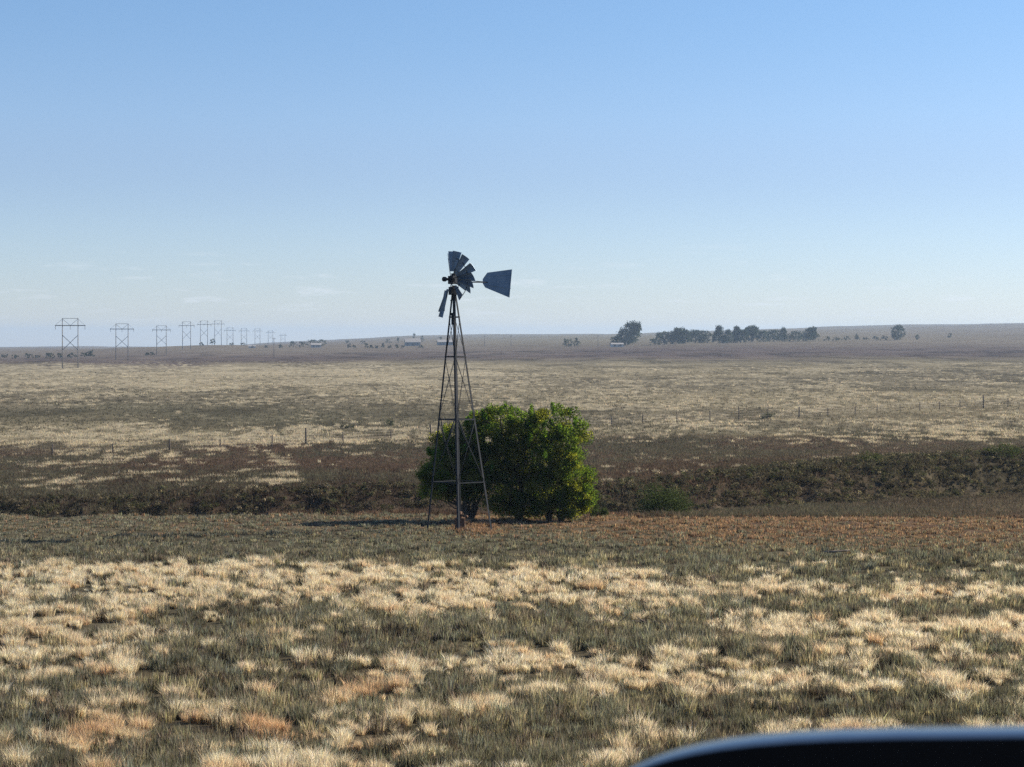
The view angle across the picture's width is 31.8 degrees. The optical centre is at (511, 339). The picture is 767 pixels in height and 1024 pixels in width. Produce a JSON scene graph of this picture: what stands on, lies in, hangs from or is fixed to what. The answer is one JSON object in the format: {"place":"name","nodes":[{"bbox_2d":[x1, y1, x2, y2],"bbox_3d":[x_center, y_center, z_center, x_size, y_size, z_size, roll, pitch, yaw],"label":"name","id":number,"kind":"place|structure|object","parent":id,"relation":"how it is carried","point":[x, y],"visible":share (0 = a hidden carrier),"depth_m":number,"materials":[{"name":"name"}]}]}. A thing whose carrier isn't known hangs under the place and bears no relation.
{"place":"outdoors","nodes":[
{"label":"outdoors","id":0,"kind":"place"},
{"bbox_2d":[0,323,1023,766],"bbox_3d":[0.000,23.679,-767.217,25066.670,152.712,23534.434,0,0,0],"label":"ground","id":1,"kind":"structure","parent":0,"point":[990,347],"depth_m":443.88,"materials":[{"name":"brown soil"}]},
{"bbox_2d":[55,318,84,367],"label":"power pylon","id":2,"kind":"object","parent":1,"relation":"on","point":[62,325],"visible":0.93,"depth_m":764.71,"materials":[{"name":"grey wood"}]},
{"bbox_2d":[86,350,94,356],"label":"shrub","id":3,"kind":"object","parent":1,"relation":"on","point":[89,353],"visible":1,"depth_m":1141.80,"materials":[{"name":"green plant"}]},
{"bbox_2d":[110,324,133,359],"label":"power pylon","id":4,"kind":"object","parent":1,"relation":"on","point":[125,344],"visible":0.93,"depth_m":975.18,"materials":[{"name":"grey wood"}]},
{"bbox_2d":[152,325,170,354],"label":"power pylon","id":5,"kind":"object","parent":1,"relation":"on","point":[157,336],"visible":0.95,"depth_m":1199.90,"materials":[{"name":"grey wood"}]},
{"bbox_2d":[179,321,194,348],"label":"power pylon","id":6,"kind":"object","parent":1,"relation":"on","point":[182,325],"visible":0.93,"depth_m":1419.93,"materials":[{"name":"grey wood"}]},
{"bbox_2d":[197,321,210,345],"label":"power pylon","id":7,"kind":"object","parent":1,"relation":"on","point":[200,324],"visible":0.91,"depth_m":1609.91,"materials":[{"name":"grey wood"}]},
{"bbox_2d":[214,320,221,344],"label":"power pylon","id":8,"kind":"object","parent":1,"relation":"on","point":[221,331],"visible":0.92,"depth_m":1790.01,"materials":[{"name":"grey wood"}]},
{"bbox_2d":[310,343,321,347],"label":"shed","id":9,"kind":"structure","parent":1,"relation":"on","point":[315,345],"depth_m":1437.23,"materials":[{"name":"white paint"}]},
{"bbox_2d":[340,424,353,428],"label":"shrub","id":10,"kind":"object","parent":1,"relation":"on","point":[346,427],"visible":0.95,"depth_m":239.90,"materials":[{"name":"green plant"}]},
{"bbox_2d":[384,418,395,425],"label":"shrub","id":11,"kind":"object","parent":1,"relation":"on","point":[389,423],"visible":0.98,"depth_m":246.97,"materials":[{"name":"green plant"}]},
{"bbox_2d":[404,338,420,345],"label":"farmhouse","id":12,"kind":"object","parent":1,"relation":"on","point":[412,341],"visible":0.95,"depth_m":1476.62,"materials":[{"name":"grey"}]},
{"bbox_2d":[437,340,452,344],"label":"farm building","id":13,"kind":"structure","parent":1,"relation":"on","point":[441,342],"depth_m":1496.41,"materials":[{"name":"grey"}]},
{"bbox_2d":[427,251,511,530],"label":"windmill","id":14,"kind":"object","parent":1,"relation":"on","point":[499,282],"visible":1,"depth_m":66.92,"materials":[{"name":"metal"}]},
{"bbox_2d":[0,395,1002,454],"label":"fence","id":15,"kind":"object","parent":1,"relation":"on","point":[390,436],"visible":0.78,"depth_m":210.60,"materials":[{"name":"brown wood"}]},
{"bbox_2d":[414,401,601,521],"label":"bush","id":16,"kind":"object","parent":1,"relation":"on","point":[521,472],"visible":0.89,"depth_m":71.68,"materials":[{"name":"green plant"}]},
{"bbox_2d":[0,511,1023,766],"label":"green weeds","id":17,"kind":"object","parent":1,"relation":"on","point":[530,717],"visible":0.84,"depth_m":34.60,"materials":[{"name":"grey plant"}]},
{"bbox_2d":[0,549,1023,766],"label":"dry grass","id":18,"kind":"structure","parent":1,"relation":"on","point":[318,573],"depth_m":34.24,"materials":[{"name":"beige plant"}]},
{"bbox_2d":[0,445,1023,517],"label":"creek brush","id":19,"kind":"object","parent":1,"relation":"on","point":[774,469],"visible":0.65,"depth_m":108.12,"materials":[{"name":"brown plant"}]},
{"bbox_2d":[562,338,573,346],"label":"tree","id":20,"kind":"object","parent":1,"relation":"on","point":[565,342],"visible":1,"depth_m":1379.45,"materials":[{"name":"green plant"}]},
{"bbox_2d":[589,504,608,516],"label":"shrub","id":21,"kind":"object","parent":1,"relation":"on","point":[595,510],"visible":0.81,"depth_m":74.44,"materials":[{"name":"green plant"}]},
{"bbox_2d":[610,335,622,342],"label":"tree","id":22,"kind":"object","parent":1,"relation":"on","point":[615,338],"visible":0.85,"depth_m":1388.97,"materials":[{"name":"green plant"}]},
{"bbox_2d":[610,343,623,346],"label":"shed","id":23,"kind":"structure","parent":1,"relation":"on","point":[616,344],"depth_m":1327.91,"materials":[{"name":"white paint"}]},
{"bbox_2d":[609,320,641,344],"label":"tree","id":24,"kind":"object","parent":1,"relation":"on","point":[635,328],"visible":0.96,"depth_m":1396.57,"materials":[{"name":"green plant"}]},
{"bbox_2d":[649,338,659,344],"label":"tree","id":25,"kind":"object","parent":1,"relation":"on","point":[653,339],"visible":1,"depth_m":1395.85,"materials":[{"name":"green plant"}]},
{"bbox_2d":[654,331,672,344],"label":"tree","id":26,"kind":"object","parent":1,"relation":"on","point":[661,336],"visible":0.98,"depth_m":1410.14,"materials":[{"name":"green plant"}]},
{"bbox_2d":[630,476,698,512],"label":"shrub","id":27,"kind":"object","parent":1,"relation":"on","point":[664,500],"visible":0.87,"depth_m":79.89,"materials":[{"name":"green plant"}]},
{"bbox_2d":[663,326,685,343],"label":"tree","id":28,"kind":"object","parent":1,"relation":"on","point":[677,337],"visible":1,"depth_m":1407.78,"materials":[{"name":"green plant"}]},
{"bbox_2d":[674,329,691,343],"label":"tree","id":29,"kind":"object","parent":1,"relation":"on","point":[687,334],"visible":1,"depth_m":1408.58,"materials":[{"name":"green plant"}]},
{"bbox_2d":[685,329,703,342],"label":"tree","id":30,"kind":"object","parent":1,"relation":"on","point":[693,334],"visible":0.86,"depth_m":1423.46,"materials":[{"name":"green plant"}]},
{"bbox_2d":[695,330,712,342],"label":"tree","id":31,"kind":"object","parent":1,"relation":"on","point":[706,335],"visible":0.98,"depth_m":1422.45,"materials":[{"name":"green plant"}]},
{"bbox_2d":[711,325,726,342],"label":"tree","id":32,"kind":"object","parent":1,"relation":"on","point":[718,332],"visible":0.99,"depth_m":1413.97,"materials":[{"name":"green plant"}]},
{"bbox_2d":[721,329,733,342],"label":"tree","id":33,"kind":"object","parent":1,"relation":"on","point":[728,335],"visible":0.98,"depth_m":1413.99,"materials":[{"name":"green plant"}]},
{"bbox_2d":[729,325,742,342],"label":"tree","id":34,"kind":"object","parent":1,"relation":"on","point":[735,332],"visible":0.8,"depth_m":1443.47,"materials":[{"name":"green plant"}]},
{"bbox_2d":[739,328,748,342],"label":"tree","id":35,"kind":"object","parent":1,"relation":"on","point":[743,334],"visible":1,"depth_m":1425.50,"materials":[{"name":"green plant"}]},
{"bbox_2d":[744,325,759,341],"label":"tree","id":36,"kind":"object","parent":1,"relation":"on","point":[752,330],"visible":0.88,"depth_m":1444.08,"materials":[{"name":"green plant"}]},
{"bbox_2d":[755,330,769,341],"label":"tree","id":37,"kind":"object","parent":1,"relation":"on","point":[763,332],"visible":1,"depth_m":1423.27,"materials":[{"name":"green plant"}]},
{"bbox_2d":[760,412,774,418],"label":"shrub","id":38,"kind":"object","parent":1,"relation":"on","point":[770,415],"visible":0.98,"depth_m":261.41,"materials":[{"name":"green plant"}]},
{"bbox_2d":[766,329,782,340],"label":"tree","id":39,"kind":"object","parent":1,"relation":"on","point":[772,336],"visible":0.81,"depth_m":1455.44,"materials":[{"name":"green plant"}]},
{"bbox_2d":[776,327,790,341],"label":"tree","id":40,"kind":"object","parent":1,"relation":"on","point":[783,335],"visible":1,"depth_m":1442.48,"materials":[{"name":"green plant"}]},
{"bbox_2d":[787,330,803,340],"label":"tree","id":41,"kind":"object","parent":1,"relation":"on","point":[799,334],"visible":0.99,"depth_m":1448.48,"materials":[{"name":"green plant"}]},
{"bbox_2d":[800,326,817,340],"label":"tree","id":42,"kind":"object","parent":1,"relation":"on","point":[810,330],"visible":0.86,"depth_m":1460.84,"materials":[{"name":"green plant"}]},
{"bbox_2d":[809,333,819,340],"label":"tree","id":43,"kind":"object","parent":1,"relation":"on","point":[814,336],"visible":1,"depth_m":1442.26,"materials":[{"name":"green plant"}]},
{"bbox_2d":[628,725,1023,766],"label":"car","id":44,"kind":"object","parent":1,"relation":"on","point":[958,746],"visible":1,"depth_m":0.80,"materials":[{"name":"black paint"}]},
{"bbox_2d":[823,549,848,552],"bbox_3d":[10.093,6.580,56.069,0.890,0.131,0.313,0,0,8],"label":"fallen branch","id":45,"kind":"object","parent":1,"relation":"on","point":[834,551],"visible":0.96,"depth_m":56.00,"materials":[{"name":"grey wood"}]},
{"bbox_2d":[854,451,885,461],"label":"shrub","id":46,"kind":"object","parent":1,"relation":"on","point":[876,455],"visible":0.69,"depth_m":119.88,"materials":[{"name":"green plant"}]},
{"bbox_2d":[891,324,904,339],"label":"tree","id":47,"kind":"object","parent":1,"relation":"on","point":[894,335],"visible":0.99,"depth_m":1478.81,"materials":[{"name":"green plant"}]},
{"bbox_2d":[983,441,1023,458],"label":"shrub","id":48,"kind":"object","parent":1,"relation":"on","point":[1000,448],"visible":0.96,"depth_m":129.59,"materials":[{"name":"green plant"}]},
{"bbox_2d":[0,0,1023,346],"label":"sky","id":49,"kind":"structure","parent":0,"point":[300,170],"materials":[{"name":"blue"}]}
]}

